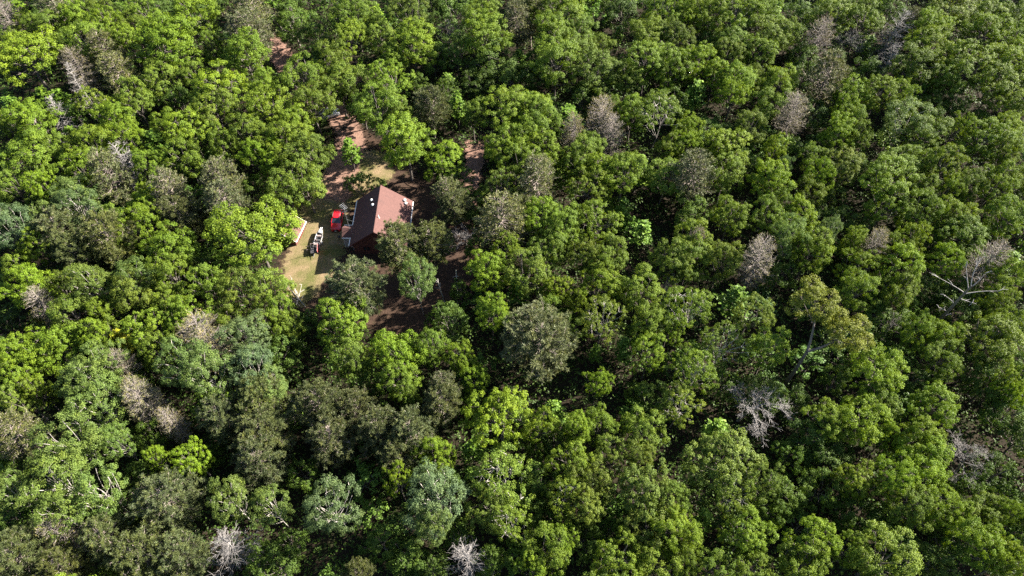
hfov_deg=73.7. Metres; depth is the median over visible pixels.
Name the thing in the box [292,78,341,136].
maple tree
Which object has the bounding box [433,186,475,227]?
pine tree
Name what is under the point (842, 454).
understory tree
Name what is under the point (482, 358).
understory shrub
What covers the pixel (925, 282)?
understory tree
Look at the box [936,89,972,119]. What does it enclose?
understory tree
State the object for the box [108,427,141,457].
understory shrub
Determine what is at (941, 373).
maple tree
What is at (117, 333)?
maple sapling
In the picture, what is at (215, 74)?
oak tree
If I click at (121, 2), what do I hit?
understory shrub
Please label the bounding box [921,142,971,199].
oak tree
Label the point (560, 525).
oak tree
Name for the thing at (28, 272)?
oak tree
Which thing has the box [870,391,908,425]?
understory shrub
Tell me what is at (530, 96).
oak tree
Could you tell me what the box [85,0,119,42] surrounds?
maple tree
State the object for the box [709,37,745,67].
oak tree
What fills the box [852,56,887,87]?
understory tree
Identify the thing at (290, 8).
understory tree
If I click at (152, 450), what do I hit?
oak tree
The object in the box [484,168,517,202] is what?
oak tree
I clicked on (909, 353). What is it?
understory shrub
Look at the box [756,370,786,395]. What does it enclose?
understory shrub
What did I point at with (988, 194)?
oak tree
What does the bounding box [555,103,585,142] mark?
maple sapling
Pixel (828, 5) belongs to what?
maple tree
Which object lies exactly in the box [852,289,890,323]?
understory tree
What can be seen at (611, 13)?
understory tree
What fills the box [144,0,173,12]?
understory tree
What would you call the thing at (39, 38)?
oak tree
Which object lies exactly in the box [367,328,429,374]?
oak tree
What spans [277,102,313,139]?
oak tree
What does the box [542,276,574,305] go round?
oak tree
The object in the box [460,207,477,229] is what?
understory tree
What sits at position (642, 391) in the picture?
understory tree
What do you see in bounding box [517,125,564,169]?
oak tree
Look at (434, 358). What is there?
maple tree
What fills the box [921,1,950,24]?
understory tree
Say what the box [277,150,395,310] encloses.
lawn
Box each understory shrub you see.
[0,87,16,100]
[0,147,22,173]
[0,302,26,338]
[0,394,15,414]
[0,500,30,529]
[1,176,27,194]
[10,515,38,537]
[20,0,31,5]
[32,319,54,343]
[35,469,79,506]
[36,60,51,80]
[55,332,89,365]
[56,264,85,290]
[66,104,87,124]
[67,383,95,412]
[72,163,93,187]
[76,184,107,213]
[89,563,120,575]
[95,135,123,159]
[102,191,129,210]
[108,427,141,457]
[112,1,128,11]
[122,52,140,70]
[129,100,147,127]
[136,67,158,80]
[167,170,187,188]
[179,50,195,60]
[181,183,205,208]
[184,390,229,426]
[190,275,213,298]
[191,159,210,176]
[195,127,221,149]
[203,250,238,279]
[204,145,230,161]
[213,238,246,265]
[215,334,234,348]
[216,34,233,51]
[232,233,257,253]
[240,172,255,191]
[272,363,299,385]
[283,407,303,432]
[290,9,308,22]
[292,308,318,336]
[304,45,322,63]
[309,0,328,13]
[318,559,345,575]
[321,0,336,8]
[322,343,344,372]
[337,0,350,16]
[341,455,386,501]
[342,175,356,193]
[346,172,376,195]
[352,492,388,532]
[370,177,386,189]
[373,331,405,351]
[378,78,409,100]
[379,17,399,32]
[380,3,404,18]
[381,0,394,6]
[385,502,423,546]
[395,549,445,575]
[423,307,443,330]
[425,323,459,361]
[434,20,457,35]
[434,142,464,162]
[439,0,457,15]
[447,162,475,184]
[454,371,484,404]
[455,286,492,312]
[456,394,478,417]
[465,70,480,86]
[469,352,496,380]
[472,184,492,212]
[485,142,511,161]
[493,538,525,575]
[495,396,524,424]
[497,309,519,331]
[524,212,542,229]
[524,442,551,465]
[526,46,543,61]
[545,505,587,553]
[546,167,575,192]
[548,412,576,438]
[552,446,572,472]
[554,157,575,175]
[558,223,585,248]
[559,138,570,151]
[580,25,601,45]
[582,0,608,30]
[583,483,627,537]
[587,194,617,216]
[593,79,615,95]
[601,217,619,231]
[601,276,628,300]
[618,398,651,429]
[620,215,640,236]
[623,380,645,404]
[636,159,662,191]
[637,0,651,10]
[638,61,656,78]
[647,305,683,330]
[655,349,688,382]
[664,97,683,112]
[668,73,690,89]
[671,339,714,381]
[676,200,708,220]
[678,106,695,118]
[682,306,713,330]
[689,114,722,132]
[708,546,736,575]
[710,506,751,547]
[723,19,750,36]
[738,336,773,369]
[740,138,765,162]
[744,284,777,325]
[745,24,762,34]
[749,121,776,146]
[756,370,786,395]
[763,134,795,161]
[765,111,788,128]
[775,130,795,155]
[779,508,821,546]
[785,47,801,62]
[788,283,810,309]
[788,340,827,379]
[793,298,819,321]
[805,133,825,150]
[809,318,847,351]
[815,343,844,370]
[826,32,857,55]
[832,237,854,261]
[833,504,860,535]
[840,344,876,377]
[843,321,877,350]
[845,487,859,506]
[848,289,880,307]
[863,500,897,537]
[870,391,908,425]
[876,523,919,573]
[877,44,904,62]
[881,344,917,371]
[898,293,922,316]
[899,115,911,128]
[901,83,930,102]
[915,72,932,89]
[918,492,961,538]
[933,125,961,145]
[934,390,961,412]
[940,35,956,46]
[946,321,973,346]
[950,122,969,133]
[955,143,974,156]
[965,251,990,274]
[973,125,992,143]
[986,522,1021,547]
[988,344,1017,361]
[1014,142,1023,159]
[1015,239,1023,255]
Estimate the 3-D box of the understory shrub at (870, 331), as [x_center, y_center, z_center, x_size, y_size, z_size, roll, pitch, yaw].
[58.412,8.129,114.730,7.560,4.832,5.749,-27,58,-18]
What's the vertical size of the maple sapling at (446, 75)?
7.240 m
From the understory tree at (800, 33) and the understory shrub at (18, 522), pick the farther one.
the understory tree at (800, 33)
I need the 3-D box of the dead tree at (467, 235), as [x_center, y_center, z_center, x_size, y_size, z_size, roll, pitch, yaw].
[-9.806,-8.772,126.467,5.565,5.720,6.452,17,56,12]
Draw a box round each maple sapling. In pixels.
[0,95,20,111]
[0,257,6,292]
[0,443,11,470]
[5,0,30,23]
[28,310,46,328]
[29,364,51,380]
[32,85,68,114]
[51,88,78,116]
[62,125,86,142]
[108,328,135,357]
[117,239,147,272]
[139,128,174,163]
[260,0,281,14]
[340,137,362,170]
[356,58,367,82]
[371,4,387,32]
[441,72,459,93]
[447,90,470,128]
[459,438,486,463]
[463,465,476,480]
[505,274,531,306]
[512,48,530,72]
[543,399,565,424]
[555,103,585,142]
[564,308,575,323]
[569,0,593,17]
[587,343,602,365]
[609,196,634,221]
[612,336,634,365]
[613,25,624,46]
[622,154,657,192]
[626,219,652,249]
[684,79,706,110]
[691,507,713,536]
[701,417,729,445]
[712,283,754,320]
[764,3,783,28]
[856,34,878,63]
[873,123,901,153]
[988,250,1020,283]
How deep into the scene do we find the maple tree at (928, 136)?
132.40 m
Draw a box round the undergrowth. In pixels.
[0,0,1023,575]
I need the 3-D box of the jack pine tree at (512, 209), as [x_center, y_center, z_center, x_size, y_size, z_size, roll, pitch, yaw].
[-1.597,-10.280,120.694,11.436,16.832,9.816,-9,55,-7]
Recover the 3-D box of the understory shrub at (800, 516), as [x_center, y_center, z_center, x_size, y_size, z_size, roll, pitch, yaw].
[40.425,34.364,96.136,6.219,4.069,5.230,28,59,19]
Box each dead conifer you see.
[44,94,82,141]
[63,62,96,108]
[108,141,147,192]
[205,520,270,575]
[442,536,500,575]
[859,7,913,64]
[864,43,900,90]
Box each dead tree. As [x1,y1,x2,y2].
[224,157,236,186]
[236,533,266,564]
[438,18,456,42]
[447,223,475,249]
[661,277,679,297]
[725,382,796,447]
[833,27,870,51]
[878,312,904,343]
[945,429,994,486]
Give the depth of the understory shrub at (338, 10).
167.74 m
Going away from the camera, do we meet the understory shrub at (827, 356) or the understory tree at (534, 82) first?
the understory shrub at (827, 356)
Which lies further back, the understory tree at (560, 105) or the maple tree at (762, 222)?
the understory tree at (560, 105)
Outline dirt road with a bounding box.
[257,30,366,202]
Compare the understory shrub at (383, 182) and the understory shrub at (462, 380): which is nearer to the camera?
the understory shrub at (462, 380)
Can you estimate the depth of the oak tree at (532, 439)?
97.22 m
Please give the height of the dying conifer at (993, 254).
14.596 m
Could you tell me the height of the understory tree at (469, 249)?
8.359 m
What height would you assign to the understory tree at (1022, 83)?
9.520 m
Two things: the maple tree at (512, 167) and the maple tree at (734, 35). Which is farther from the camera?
the maple tree at (734, 35)
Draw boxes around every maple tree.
[0,109,32,151]
[0,127,64,189]
[0,168,37,214]
[0,250,36,280]
[2,264,43,296]
[12,5,39,36]
[20,9,73,62]
[40,132,79,168]
[45,292,99,335]
[59,17,120,78]
[77,313,125,357]
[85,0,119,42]
[91,202,127,240]
[111,75,153,127]
[115,8,150,50]
[123,0,161,22]
[126,374,158,405]
[135,330,179,376]
[137,57,182,109]
[143,250,198,305]
[148,107,181,154]
[148,285,186,322]
[160,136,206,188]
[173,60,213,100]
[183,262,232,314]
[197,30,226,73]
[206,120,237,175]
[213,297,248,340]
[242,266,296,310]
[255,308,296,351]
[261,166,303,214]
[265,291,297,326]
[273,309,305,340]
[278,157,327,212]
[279,50,328,110]
[282,131,336,189]
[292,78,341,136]
[310,39,351,92]
[318,69,355,115]
[324,59,371,102]
[327,0,383,51]
[328,336,375,379]
[352,78,407,131]
[362,14,397,56]
[374,357,423,404]
[383,96,413,146]
[394,379,421,409]
[411,328,450,372]
[461,0,509,41]
[462,96,487,142]
[496,136,547,191]
[501,246,551,300]
[521,520,570,575]
[525,97,562,149]
[526,228,572,277]
[528,32,583,101]
[539,293,564,317]
[555,28,596,85]
[556,140,596,188]
[563,11,599,45]
[570,129,607,167]
[571,47,622,108]
[582,401,619,451]
[583,568,629,575]
[584,245,618,284]
[586,33,616,63]
[591,233,628,275]
[598,94,624,124]
[607,56,643,101]
[616,262,664,315]
[619,404,670,453]
[629,300,668,351]
[633,538,683,575]
[647,156,685,204]
[651,478,692,517]
[654,131,690,178]
[662,539,702,575]
[665,524,704,552]
[669,217,712,266]
[671,235,713,285]
[685,546,735,575]
[706,151,746,203]
[711,25,750,60]
[726,547,779,575]
[735,107,767,156]
[736,63,766,105]
[747,0,783,49]
[747,325,797,375]
[748,13,793,54]
[750,193,785,246]
[753,85,791,132]
[766,188,792,234]
[774,16,801,63]
[776,536,832,575]
[795,173,828,214]
[797,140,830,184]
[804,0,854,46]
[827,529,874,568]
[833,102,867,140]
[833,267,880,314]
[838,0,885,51]
[839,118,873,151]
[848,519,923,575]
[861,381,903,424]
[871,230,915,275]
[873,144,924,184]
[877,268,922,311]
[881,475,941,534]
[885,41,940,90]
[886,83,921,122]
[891,187,945,238]
[895,115,954,157]
[897,308,938,354]
[899,173,941,207]
[904,144,939,177]
[916,337,964,382]
[929,58,974,106]
[930,172,967,217]
[935,211,991,264]
[944,166,991,204]
[955,310,1023,370]
[956,489,1005,535]
[967,0,1008,37]
[968,61,1020,115]
[970,274,1022,317]
[978,193,1023,244]
[986,133,1023,172]
[986,158,1023,205]
[991,0,1023,28]
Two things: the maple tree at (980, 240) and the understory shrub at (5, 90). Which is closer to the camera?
the maple tree at (980, 240)
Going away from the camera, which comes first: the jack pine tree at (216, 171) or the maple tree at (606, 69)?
the jack pine tree at (216, 171)
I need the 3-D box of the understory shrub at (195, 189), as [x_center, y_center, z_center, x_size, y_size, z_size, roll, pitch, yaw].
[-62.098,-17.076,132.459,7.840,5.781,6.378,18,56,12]
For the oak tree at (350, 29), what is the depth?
151.72 m
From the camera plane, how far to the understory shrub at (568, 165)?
135.29 m
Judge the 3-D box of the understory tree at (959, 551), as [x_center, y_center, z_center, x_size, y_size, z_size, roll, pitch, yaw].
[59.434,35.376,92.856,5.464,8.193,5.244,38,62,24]
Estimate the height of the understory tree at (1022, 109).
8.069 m
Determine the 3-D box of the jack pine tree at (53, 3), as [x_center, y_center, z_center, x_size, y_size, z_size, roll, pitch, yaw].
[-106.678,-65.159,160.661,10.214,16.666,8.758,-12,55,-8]
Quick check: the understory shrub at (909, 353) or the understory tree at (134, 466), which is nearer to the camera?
the understory tree at (134, 466)
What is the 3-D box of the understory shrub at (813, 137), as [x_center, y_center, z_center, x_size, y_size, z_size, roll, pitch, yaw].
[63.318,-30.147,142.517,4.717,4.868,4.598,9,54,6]
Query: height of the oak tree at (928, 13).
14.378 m
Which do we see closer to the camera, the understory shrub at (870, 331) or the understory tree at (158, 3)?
the understory shrub at (870, 331)
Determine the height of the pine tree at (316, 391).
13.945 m
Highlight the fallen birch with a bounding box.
[288,276,305,306]
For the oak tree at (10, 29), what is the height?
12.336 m
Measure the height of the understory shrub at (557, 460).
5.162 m
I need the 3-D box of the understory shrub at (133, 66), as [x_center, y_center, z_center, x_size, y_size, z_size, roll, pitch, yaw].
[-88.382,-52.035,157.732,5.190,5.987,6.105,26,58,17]
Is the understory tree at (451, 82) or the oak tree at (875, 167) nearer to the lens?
the oak tree at (875, 167)
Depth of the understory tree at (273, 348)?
107.79 m
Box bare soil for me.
[457,140,484,208]
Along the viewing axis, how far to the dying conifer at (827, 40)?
152.88 m
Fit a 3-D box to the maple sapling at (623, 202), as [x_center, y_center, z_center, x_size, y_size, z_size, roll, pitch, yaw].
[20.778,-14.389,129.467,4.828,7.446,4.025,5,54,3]
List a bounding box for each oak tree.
[0,24,64,96]
[0,25,29,56]
[0,96,64,141]
[0,263,59,310]
[0,331,45,385]
[0,365,48,408]
[0,378,54,422]
[13,322,84,380]
[16,226,60,269]
[19,373,66,415]
[20,168,64,211]
[38,269,87,315]
[51,145,103,200]
[55,0,97,49]
[55,572,96,575]
[61,123,118,170]
[70,85,107,121]
[75,317,121,365]
[83,4,125,46]
[85,294,126,336]
[88,96,138,148]
[104,22,142,67]
[104,121,147,169]
[107,263,162,323]
[114,202,170,258]
[116,187,169,240]
[119,306,181,359]
[126,11,203,87]
[129,146,166,185]
[130,181,160,228]
[138,219,200,284]
[141,444,172,472]
[160,102,211,157]
[162,293,215,339]
[166,0,224,57]
[170,435,215,480]
[189,58,253,124]
[190,83,242,145]
[201,194,303,267]
[216,267,268,317]
[218,26,271,81]
[222,113,268,161]
[234,136,285,184]
[244,67,284,114]
[244,84,299,138]
[253,119,317,179]
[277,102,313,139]
[314,293,369,349]
[335,16,365,63]
[366,58,415,99]
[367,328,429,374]
[376,110,435,180]
[377,41,412,76]
[382,459,413,501]
[384,15,438,80]
[386,0,428,33]
[409,436,457,473]
[423,139,464,182]
[444,338,478,374]
[458,385,537,448]
[459,7,515,60]
[459,361,490,394]
[463,248,506,292]
[463,481,514,534]
[465,441,535,512]
[472,83,527,138]
[474,291,508,341]
[483,126,517,165]
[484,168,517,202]
[484,499,534,547]
[491,230,519,274]
[495,117,543,154]
[501,89,553,126]
[512,548,546,575]
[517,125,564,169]
[518,195,561,240]
[520,405,560,448]
[527,0,585,41]
[533,9,581,63]
[537,199,583,252]
[540,473,583,519]
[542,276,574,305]
[543,438,594,481]
[546,516,579,558]
[561,456,615,505]
[562,409,596,447]
[564,478,610,528]
[565,164,611,203]
[565,288,587,327]
[567,237,602,282]
[575,198,624,243]
[578,261,622,311]
[580,294,629,346]
[582,366,614,404]
[585,152,624,189]
[589,524,644,575]
[591,432,628,479]
[599,150,649,205]
[613,92,652,146]
[618,458,675,523]
[620,435,657,475]
[623,496,679,558]
[624,88,686,148]
[625,40,677,98]
[629,11,673,61]
[629,331,667,380]
[645,0,688,41]
[647,47,693,91]
[647,236,694,288]
[648,504,703,563]
[655,16,696,57]
[655,307,687,347]
[657,381,705,429]
[661,286,715,336]
[666,129,703,163]
[669,342,719,393]
[672,110,705,147]
[674,0,703,33]
[678,424,765,498]
[679,39,725,81]
[681,0,730,41]
[696,56,733,107]
[698,319,752,373]
[700,128,752,168]
[706,239,745,288]
[707,194,753,243]
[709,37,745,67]
[709,461,756,520]
[712,0,765,29]
[713,76,753,124]
[716,58,760,114]
[716,503,779,555]
[731,291,776,342]
[742,33,780,66]
[743,455,785,504]
[745,157,796,213]
[760,62,799,104]
[760,132,788,177]
[782,193,819,236]
[782,513,843,575]
[789,224,835,281]
[800,396,853,442]
[801,156,837,191]
[816,110,858,166]
[821,144,865,197]
[829,91,860,116]
[831,72,874,110]
[831,246,881,298]
[831,393,894,447]
[831,458,883,499]
[836,225,868,270]
[848,341,910,399]
[857,154,919,221]
[862,74,909,128]
[862,184,912,235]
[865,419,905,458]
[867,450,921,503]
[871,242,925,299]
[883,76,911,117]
[886,415,950,461]
[887,220,933,268]
[893,433,955,492]
[902,379,960,428]
[903,22,958,81]
[904,6,958,65]
[913,482,975,534]
[917,241,967,291]
[918,318,965,363]
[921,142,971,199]
[925,0,977,27]
[925,194,982,245]
[938,38,1006,100]
[941,515,1021,575]
[944,110,976,144]
[956,116,1021,172]
[957,11,1016,54]
[971,535,1023,575]
[974,159,1020,212]
[978,304,1023,345]
[978,356,1023,404]
[979,497,1023,526]
[980,250,1023,293]
[981,38,1023,97]
[985,110,1023,158]
[988,84,1023,119]
[992,19,1023,68]
[992,381,1023,408]
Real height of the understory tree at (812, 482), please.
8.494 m
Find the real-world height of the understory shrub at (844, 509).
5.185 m
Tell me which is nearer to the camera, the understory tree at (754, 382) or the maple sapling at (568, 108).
the understory tree at (754, 382)
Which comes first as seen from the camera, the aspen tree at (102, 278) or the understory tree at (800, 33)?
the aspen tree at (102, 278)
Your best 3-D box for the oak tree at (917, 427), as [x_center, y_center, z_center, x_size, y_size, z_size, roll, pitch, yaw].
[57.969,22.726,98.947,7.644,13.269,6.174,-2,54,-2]
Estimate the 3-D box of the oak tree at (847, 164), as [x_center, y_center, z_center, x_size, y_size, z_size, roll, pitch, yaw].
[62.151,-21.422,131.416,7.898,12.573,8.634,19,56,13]
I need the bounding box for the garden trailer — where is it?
[307,243,319,253]
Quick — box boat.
[313,227,321,248]
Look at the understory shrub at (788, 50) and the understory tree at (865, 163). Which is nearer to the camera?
the understory tree at (865, 163)
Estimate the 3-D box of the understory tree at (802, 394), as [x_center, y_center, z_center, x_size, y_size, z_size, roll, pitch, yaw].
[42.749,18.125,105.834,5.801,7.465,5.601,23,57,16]
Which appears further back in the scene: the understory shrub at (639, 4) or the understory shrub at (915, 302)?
the understory shrub at (639, 4)
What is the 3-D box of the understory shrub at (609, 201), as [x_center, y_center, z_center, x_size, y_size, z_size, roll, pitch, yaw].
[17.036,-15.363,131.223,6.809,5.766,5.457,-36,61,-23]
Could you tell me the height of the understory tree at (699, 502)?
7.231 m
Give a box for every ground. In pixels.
[0,0,1023,575]
[269,97,488,338]
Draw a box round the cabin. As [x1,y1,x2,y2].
[341,185,413,253]
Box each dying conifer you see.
[0,0,31,48]
[19,283,71,326]
[34,516,88,555]
[57,45,103,100]
[106,347,146,382]
[117,376,172,434]
[120,373,164,416]
[155,405,193,444]
[173,308,241,377]
[559,109,585,167]
[583,92,618,149]
[598,110,627,158]
[687,225,707,264]
[736,231,776,291]
[768,89,811,137]
[800,14,836,70]
[853,226,892,271]
[958,236,1013,292]
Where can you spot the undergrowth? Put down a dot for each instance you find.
(602, 350)
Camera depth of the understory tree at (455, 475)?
97.24 m
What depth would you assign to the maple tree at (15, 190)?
127.20 m
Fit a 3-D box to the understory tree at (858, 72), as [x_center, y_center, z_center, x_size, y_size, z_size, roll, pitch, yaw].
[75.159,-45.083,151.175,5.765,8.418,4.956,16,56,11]
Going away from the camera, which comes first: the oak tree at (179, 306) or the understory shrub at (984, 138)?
the oak tree at (179, 306)
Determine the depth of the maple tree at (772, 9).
156.02 m
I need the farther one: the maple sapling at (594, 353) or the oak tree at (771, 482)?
the maple sapling at (594, 353)
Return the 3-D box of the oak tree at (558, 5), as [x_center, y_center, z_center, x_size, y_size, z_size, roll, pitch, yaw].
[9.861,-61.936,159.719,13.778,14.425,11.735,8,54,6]
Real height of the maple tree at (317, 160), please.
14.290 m
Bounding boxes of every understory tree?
[0,12,5,31]
[0,199,13,232]
[0,336,30,371]
[0,456,39,497]
[0,496,40,532]
[22,355,56,377]
[29,0,55,29]
[78,0,104,19]
[93,310,126,335]
[110,2,128,21]
[110,488,148,526]
[121,460,158,494]
[128,0,155,11]
[130,354,165,382]
[131,416,173,455]
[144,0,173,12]
[144,77,181,112]
[145,0,169,25]
[161,85,200,121]
[172,3,205,34]
[187,239,222,280]
[188,434,227,468]
[199,175,225,208]
[212,0,229,15]
[233,537,275,575]
[238,176,272,206]
[254,542,300,575]
[261,333,304,371]
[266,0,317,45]
[268,323,310,357]
[269,527,309,562]
[274,0,299,13]
[279,0,300,18]
[285,458,321,494]
[298,0,312,9]
[298,14,337,56]
[314,37,343,64]
[334,355,381,400]
[345,89,375,128]
[358,522,404,562]
[385,535,428,575]
[406,72,430,93]
[412,5,435,34]
[419,0,442,19]
[419,547,450,575]
[420,44,452,76]
[431,29,481,76]
[431,300,469,344]
[434,0,480,33]
[435,466,462,502]
[436,76,463,109]
[444,514,475,552]
[449,278,468,304]
[457,181,476,202]
[459,68,495,100]
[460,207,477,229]
[464,233,486,262]
[467,37,520,86]
[471,543,512,575]
[489,61,528,93]
[515,459,560,506]
[515,487,549,526]
[517,56,558,91]
[527,507,563,542]
[530,93,563,119]
[535,420,575,456]
[552,285,580,313]
[562,313,589,343]
[563,79,600,116]
[564,522,600,565]
[584,0,596,9]
[587,508,625,551]
[596,0,620,19]
[600,53,626,88]
[601,0,638,28]
[608,285,640,314]
[617,321,651,351]
[634,379,670,416]
[641,0,668,19]
[651,86,689,123]
[670,26,703,59]
[674,0,696,25]
[674,47,698,77]
[674,195,709,235]
[679,479,718,511]
[694,25,726,60]
[696,119,734,152]
[702,366,742,402]
[720,0,756,18]
[729,374,780,419]
[734,147,764,182]
[751,490,791,528]
[760,256,800,291]
[765,440,806,476]
[766,474,808,520]
[769,80,793,103]
[770,382,810,420]
[782,0,818,32]
[782,21,802,53]
[784,40,818,72]
[784,137,813,171]
[786,411,844,467]
[789,56,821,90]
[793,94,831,133]
[796,464,846,513]
[798,437,855,485]
[803,202,841,235]
[816,364,852,395]
[817,182,846,210]
[819,47,846,70]
[826,204,867,238]
[828,492,873,532]
[832,150,872,183]
[838,3,858,27]
[839,66,864,92]
[844,215,889,248]
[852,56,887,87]
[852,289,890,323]
[856,505,893,546]
[859,2,881,32]
[864,305,911,348]
[866,0,886,15]
[873,0,907,30]
[899,367,931,407]
[901,536,958,575]
[905,273,950,304]
[910,95,943,114]
[911,105,948,140]
[918,225,951,257]
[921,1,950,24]
[921,75,963,107]
[922,149,956,177]
[926,526,973,565]
[929,287,981,333]
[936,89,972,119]
[936,272,982,316]
[941,471,986,508]
[943,173,969,199]
[946,351,996,396]
[959,359,1014,409]
[963,109,988,132]
[965,449,1019,496]
[967,290,1005,328]
[978,394,1023,439]
[980,477,1023,525]
[986,304,1023,346]
[993,411,1023,458]
[994,4,1023,24]
[994,200,1023,233]
[1002,103,1023,126]
[1003,514,1023,546]
[1005,350,1023,379]
[1008,26,1023,45]
[1008,162,1023,195]
[1011,188,1023,205]
[1013,80,1023,111]
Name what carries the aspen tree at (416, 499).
on the ground at (594, 366)
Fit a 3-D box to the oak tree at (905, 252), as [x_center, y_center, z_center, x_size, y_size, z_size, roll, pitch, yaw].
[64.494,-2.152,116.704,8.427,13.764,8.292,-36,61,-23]
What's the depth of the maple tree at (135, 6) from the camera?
159.85 m
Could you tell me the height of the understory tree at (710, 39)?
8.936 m
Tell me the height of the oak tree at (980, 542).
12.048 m
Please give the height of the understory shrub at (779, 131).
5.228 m
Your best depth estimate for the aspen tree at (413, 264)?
110.48 m
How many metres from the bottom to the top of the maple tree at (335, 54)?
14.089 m
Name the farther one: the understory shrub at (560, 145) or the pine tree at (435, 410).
the understory shrub at (560, 145)
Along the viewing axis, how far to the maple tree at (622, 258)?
115.70 m
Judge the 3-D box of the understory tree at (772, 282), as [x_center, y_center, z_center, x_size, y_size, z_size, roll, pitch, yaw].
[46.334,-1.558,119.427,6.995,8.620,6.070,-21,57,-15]
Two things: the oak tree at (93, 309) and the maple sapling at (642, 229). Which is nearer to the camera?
the oak tree at (93, 309)
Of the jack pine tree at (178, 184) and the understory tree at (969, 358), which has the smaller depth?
the understory tree at (969, 358)
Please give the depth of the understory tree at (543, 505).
93.43 m
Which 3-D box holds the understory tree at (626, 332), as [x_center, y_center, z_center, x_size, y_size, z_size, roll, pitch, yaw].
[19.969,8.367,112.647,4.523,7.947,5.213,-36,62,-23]
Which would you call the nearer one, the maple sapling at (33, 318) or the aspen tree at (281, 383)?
the aspen tree at (281, 383)
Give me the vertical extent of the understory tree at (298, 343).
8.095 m
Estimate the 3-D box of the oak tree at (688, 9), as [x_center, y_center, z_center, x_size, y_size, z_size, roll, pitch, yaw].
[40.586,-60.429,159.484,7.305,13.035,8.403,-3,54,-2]
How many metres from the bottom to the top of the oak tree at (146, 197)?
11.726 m
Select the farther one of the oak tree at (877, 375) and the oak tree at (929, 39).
the oak tree at (929, 39)
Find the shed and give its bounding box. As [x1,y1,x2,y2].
[273,213,306,245]
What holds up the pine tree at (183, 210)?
on the ground at (594, 366)
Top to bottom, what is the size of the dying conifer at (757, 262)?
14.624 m
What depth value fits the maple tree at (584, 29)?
154.35 m
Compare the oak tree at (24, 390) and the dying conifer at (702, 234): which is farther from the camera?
the dying conifer at (702, 234)
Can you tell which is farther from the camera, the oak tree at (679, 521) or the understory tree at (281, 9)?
the understory tree at (281, 9)
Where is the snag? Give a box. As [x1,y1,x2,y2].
[924,255,1007,338]
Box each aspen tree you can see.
[0,201,47,266]
[0,468,47,511]
[15,443,92,511]
[24,410,104,473]
[26,200,65,230]
[29,490,94,545]
[47,172,101,212]
[48,184,101,242]
[51,339,123,405]
[62,263,120,319]
[63,370,127,439]
[68,458,129,517]
[85,337,135,378]
[91,421,138,461]
[109,255,159,302]
[151,334,213,392]
[177,343,239,401]
[204,474,252,523]
[212,308,271,368]
[217,342,274,387]
[246,363,287,412]
[248,483,295,530]
[302,472,365,536]
[397,252,436,313]
[401,455,471,540]
[413,509,454,547]
[768,212,812,270]
[775,154,795,181]
[810,214,843,261]
[877,95,937,149]
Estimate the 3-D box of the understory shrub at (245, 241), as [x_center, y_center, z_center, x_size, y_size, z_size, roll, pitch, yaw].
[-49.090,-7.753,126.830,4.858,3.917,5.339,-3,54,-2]
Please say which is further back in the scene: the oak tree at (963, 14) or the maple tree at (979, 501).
the oak tree at (963, 14)
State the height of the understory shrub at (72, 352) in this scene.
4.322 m
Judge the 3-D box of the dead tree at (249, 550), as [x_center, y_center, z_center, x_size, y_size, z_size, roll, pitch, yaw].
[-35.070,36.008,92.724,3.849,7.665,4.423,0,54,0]
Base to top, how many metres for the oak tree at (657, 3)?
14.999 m
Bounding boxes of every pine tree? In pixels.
[0,402,59,468]
[0,518,59,575]
[28,0,80,42]
[28,203,92,258]
[31,543,94,575]
[46,230,100,279]
[73,206,139,268]
[76,508,135,568]
[85,27,131,77]
[85,145,138,206]
[97,50,142,101]
[102,514,175,575]
[122,465,209,533]
[145,166,195,221]
[148,188,209,245]
[150,522,212,575]
[193,391,246,443]
[197,151,245,210]
[201,177,251,233]
[217,6,277,72]
[227,0,278,39]
[227,397,301,467]
[230,430,289,492]
[232,371,290,421]
[286,377,350,429]
[301,410,359,468]
[324,255,388,321]
[328,384,379,431]
[339,556,377,575]
[350,401,396,459]
[374,216,424,277]
[375,431,414,478]
[385,403,440,466]
[409,216,456,270]
[413,84,452,139]
[419,376,461,429]
[427,370,463,409]
[430,174,464,205]
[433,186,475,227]
[471,187,535,251]
[499,0,535,50]
[499,294,580,382]
[513,150,561,213]
[516,0,545,48]
[666,147,718,203]
[800,48,852,112]
[893,5,922,53]
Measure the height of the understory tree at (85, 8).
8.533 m
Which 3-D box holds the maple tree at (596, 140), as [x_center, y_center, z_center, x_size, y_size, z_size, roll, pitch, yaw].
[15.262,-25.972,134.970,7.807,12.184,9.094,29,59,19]
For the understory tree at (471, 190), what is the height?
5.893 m
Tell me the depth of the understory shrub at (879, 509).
95.24 m
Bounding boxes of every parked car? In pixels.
[316,108,339,120]
[330,209,343,231]
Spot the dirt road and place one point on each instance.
(337, 170)
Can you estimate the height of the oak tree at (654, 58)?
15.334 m
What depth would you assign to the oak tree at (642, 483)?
90.40 m
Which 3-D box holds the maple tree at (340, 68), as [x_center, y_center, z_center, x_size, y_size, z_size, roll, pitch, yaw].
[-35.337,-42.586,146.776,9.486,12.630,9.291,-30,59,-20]
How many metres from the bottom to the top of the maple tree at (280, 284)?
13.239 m
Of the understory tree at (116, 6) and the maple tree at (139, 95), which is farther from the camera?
the understory tree at (116, 6)
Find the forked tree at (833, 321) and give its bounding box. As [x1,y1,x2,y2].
[783,273,874,386]
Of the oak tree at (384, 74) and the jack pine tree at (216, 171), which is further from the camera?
the oak tree at (384, 74)
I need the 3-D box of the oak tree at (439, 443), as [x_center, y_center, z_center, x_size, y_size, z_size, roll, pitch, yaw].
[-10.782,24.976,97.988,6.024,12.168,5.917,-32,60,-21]
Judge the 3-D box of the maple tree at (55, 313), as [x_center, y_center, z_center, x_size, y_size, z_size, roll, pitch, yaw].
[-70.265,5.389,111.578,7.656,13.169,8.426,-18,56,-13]
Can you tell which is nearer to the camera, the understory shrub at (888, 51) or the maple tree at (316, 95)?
the maple tree at (316, 95)
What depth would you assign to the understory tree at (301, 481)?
96.82 m

